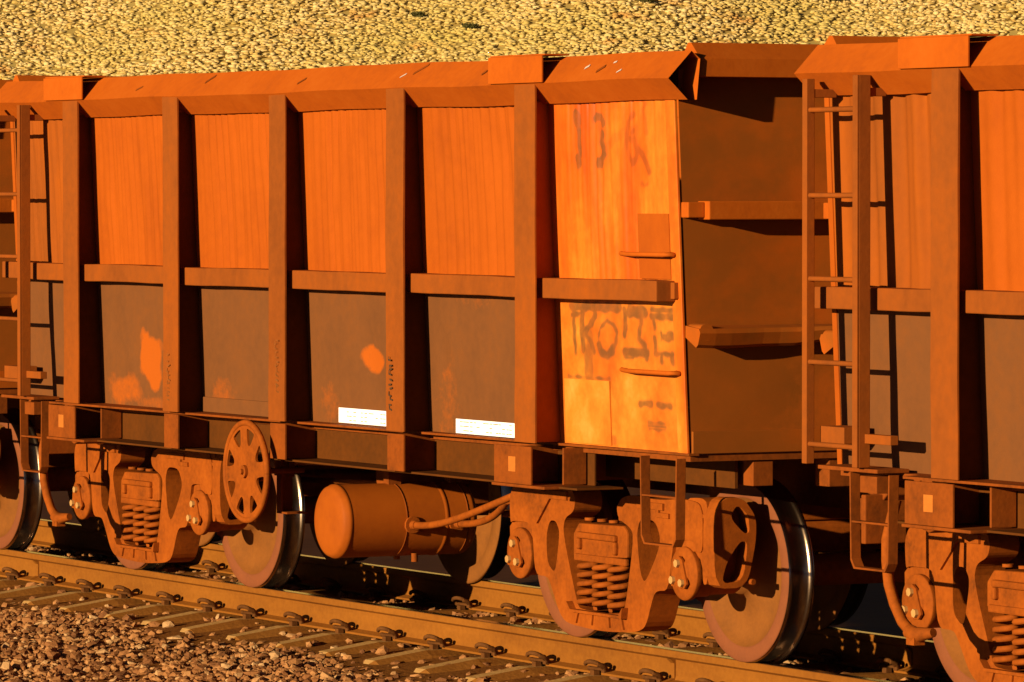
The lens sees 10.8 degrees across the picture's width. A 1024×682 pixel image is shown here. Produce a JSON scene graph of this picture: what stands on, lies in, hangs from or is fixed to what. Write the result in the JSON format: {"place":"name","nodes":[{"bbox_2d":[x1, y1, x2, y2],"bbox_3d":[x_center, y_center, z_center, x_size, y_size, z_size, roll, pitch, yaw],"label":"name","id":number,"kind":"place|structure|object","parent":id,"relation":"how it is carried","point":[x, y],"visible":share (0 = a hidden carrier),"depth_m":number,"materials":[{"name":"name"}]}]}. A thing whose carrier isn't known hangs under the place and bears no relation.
{"place":"outdoors","nodes":[
{"label":"outdoors","id":0,"kind":"place"},
{"bbox_2d":[0,0,1023,681],"bbox_3d":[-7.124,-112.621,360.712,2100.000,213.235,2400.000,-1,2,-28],"label":"ground","id":1,"kind":"structure","parent":0,"point":[872,614],"depth_m":307.41,"materials":[{"name":"brown gravel"}]},
{"bbox_2d":[0,562,200,577],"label":"sleeper","id":2,"kind":"object","parent":1,"relation":"on","point":[172,565],"visible":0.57,"depth_m":38.30,"materials":[{"name":"wood"}]},
{"bbox_2d":[0,560,232,587],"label":"sleeper","id":3,"kind":"object","parent":1,"relation":"on","point":[9,581],"visible":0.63,"depth_m":37.10,"materials":[{"name":"wood"}]},
{"bbox_2d":[410,11,424,16],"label":"shrub","id":4,"kind":"object","parent":1,"relation":"on","point":[418,13],"visible":1,"depth_m":315.86,"materials":[{"name":"green plant"}]},
{"bbox_2d":[461,22,478,29],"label":"shrub","id":5,"kind":"object","parent":1,"relation":"on","point":[472,25],"visible":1,"depth_m":312.62,"materials":[{"name":"green plant"}]},
{"bbox_2d":[0,544,941,681],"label":"ballast","id":6,"kind":"structure","parent":1,"relation":"on","point":[62,641],"depth_m":32.09,"materials":[{"name":"gravel"}]},
{"bbox_2d":[0,573,237,597],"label":"sleeper","id":7,"kind":"object","parent":6,"relation":"on","point":[47,587],"visible":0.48,"depth_m":36.43,"materials":[{"name":"wood"}]},
{"bbox_2d":[22,574,321,604],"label":"sleeper","id":8,"kind":"object","parent":6,"relation":"on","point":[85,592],"visible":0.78,"depth_m":35.87,"materials":[{"name":"wood"}]},
{"bbox_2d":[59,577,358,611],"bbox_3d":[-1.784,1.746,35.799,2.620,0.322,0.316,-1,2,-28],"label":"sleeper","id":9,"kind":"object","parent":6,"relation":"on","point":[126,593],"visible":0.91,"depth_m":35.34,"materials":[{"name":"wood"}]},
{"bbox_2d":[104,583,412,617],"bbox_3d":[-1.467,1.761,35.249,2.620,0.322,0.316,-1,2,-28],"label":"sleeper","id":10,"kind":"object","parent":6,"relation":"on","point":[164,606],"visible":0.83,"depth_m":34.79,"materials":[{"name":"wood"}]},
{"bbox_2d":[141,589,447,624],"bbox_3d":[-1.169,1.777,34.685,2.620,0.322,0.316,-1,2,-28],"label":"sleeper","id":11,"kind":"object","parent":6,"relation":"on","point":[206,612],"visible":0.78,"depth_m":34.23,"materials":[{"name":"wood"}]},
{"bbox_2d":[180,596,502,632],"bbox_3d":[-0.886,1.792,34.122,2.620,0.322,0.316,-1,2,-28],"label":"sleeper","id":12,"kind":"object","parent":6,"relation":"on","point":[244,621],"visible":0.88,"depth_m":33.66,"materials":[{"name":"wood"}]},
{"bbox_2d":[226,603,530,639],"bbox_3d":[-0.573,1.808,33.565,2.620,0.322,0.316,-1,2,-28],"label":"sleeper","id":13,"kind":"object","parent":6,"relation":"on","point":[292,627],"visible":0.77,"depth_m":33.10,"materials":[{"name":"wood"}]},
{"bbox_2d":[0,549,892,681],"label":"rail","id":14,"kind":"object","parent":13,"relation":"on","point":[617,658],"visible":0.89,"depth_m":31.86,"materials":[{"name":"brown metal"}]},
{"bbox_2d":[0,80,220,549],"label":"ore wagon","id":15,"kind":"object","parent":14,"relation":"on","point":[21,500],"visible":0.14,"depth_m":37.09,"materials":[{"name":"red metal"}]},
{"bbox_2d":[0,42,908,663],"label":"ore wagon","id":16,"kind":"object","parent":14,"relation":"on","point":[520,316],"visible":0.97,"depth_m":29.90,"materials":[{"name":"orange metal"}]},
{"bbox_2d":[794,33,1023,681],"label":"ore wagon","id":17,"kind":"object","parent":14,"relation":"on","point":[922,339],"visible":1,"depth_m":25.53,"materials":[{"name":"orange metal"}]},
{"bbox_2d":[31,519,946,678],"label":"rail","id":18,"kind":"object","parent":13,"relation":"on","point":[857,648],"visible":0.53,"depth_m":34.38,"materials":[{"name":"brown metal"}]},
{"bbox_2d":[275,612,560,647],"bbox_3d":[-0.273,1.824,33.006,2.620,0.322,0.316,-1,2,-28],"label":"sleeper","id":19,"kind":"object","parent":6,"relation":"on","point":[338,635],"visible":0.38,"depth_m":32.52,"materials":[{"name":"wood"}]},
{"bbox_2d":[318,626,636,655],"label":"sleeper","id":20,"kind":"object","parent":6,"relation":"on","point":[368,646],"visible":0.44,"depth_m":31.93,"materials":[{"name":"wood"}]},
{"bbox_2d":[364,629,698,664],"bbox_3d":[0.314,1.855,31.871,2.620,0.322,0.316,-1,2,-28],"label":"sleeper","id":21,"kind":"object","parent":6,"relation":"on","point":[433,650],"visible":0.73,"depth_m":31.40,"materials":[{"name":"wood"}]},
{"bbox_2d":[414,632,724,673],"bbox_3d":[0.617,1.871,31.305,2.620,0.322,0.316,-1,2,-28],"label":"sleeper","id":22,"kind":"object","parent":6,"relation":"on","point":[462,664],"visible":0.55,"depth_m":30.83,"materials":[{"name":"wood"}]},
{"bbox_2d":[466,651,807,681],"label":"sleeper","id":23,"kind":"object","parent":6,"relation":"on","point":[536,668],"visible":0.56,"depth_m":30.23,"materials":[{"name":"wood"}]},
{"bbox_2d":[638,657,924,681],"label":"sleeper","id":24,"kind":"object","parent":6,"relation":"on","point":[887,672],"visible":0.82,"depth_m":29.84,"materials":[{"name":"wood"}]},
{"bbox_2d":[0,0,1023,79],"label":"spinifex","id":25,"kind":"object","parent":1,"relation":"on","point":[532,37],"visible":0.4,"depth_m":313.17,"materials":[{"name":"yellow plant"}]},
{"bbox_2d":[637,0,653,2],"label":"shrub","id":26,"kind":"object","parent":1,"relation":"on","point":[649,1],"visible":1,"depth_m":314.10,"materials":[{"name":"green plant"}]},
{"bbox_2d":[545,648,866,681],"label":"sleeper","id":27,"kind":"object","parent":1,"relation":"on","point":[594,675],"visible":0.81,"depth_m":29.79,"materials":[{"name":"wood"}]},
{"bbox_2d":[695,666,952,681],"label":"sleeper","id":28,"kind":"object","parent":1,"relation":"on","point":[945,677],"visible":0.31,"depth_m":29.34,"materials":[{"name":"wood"}]}
]}

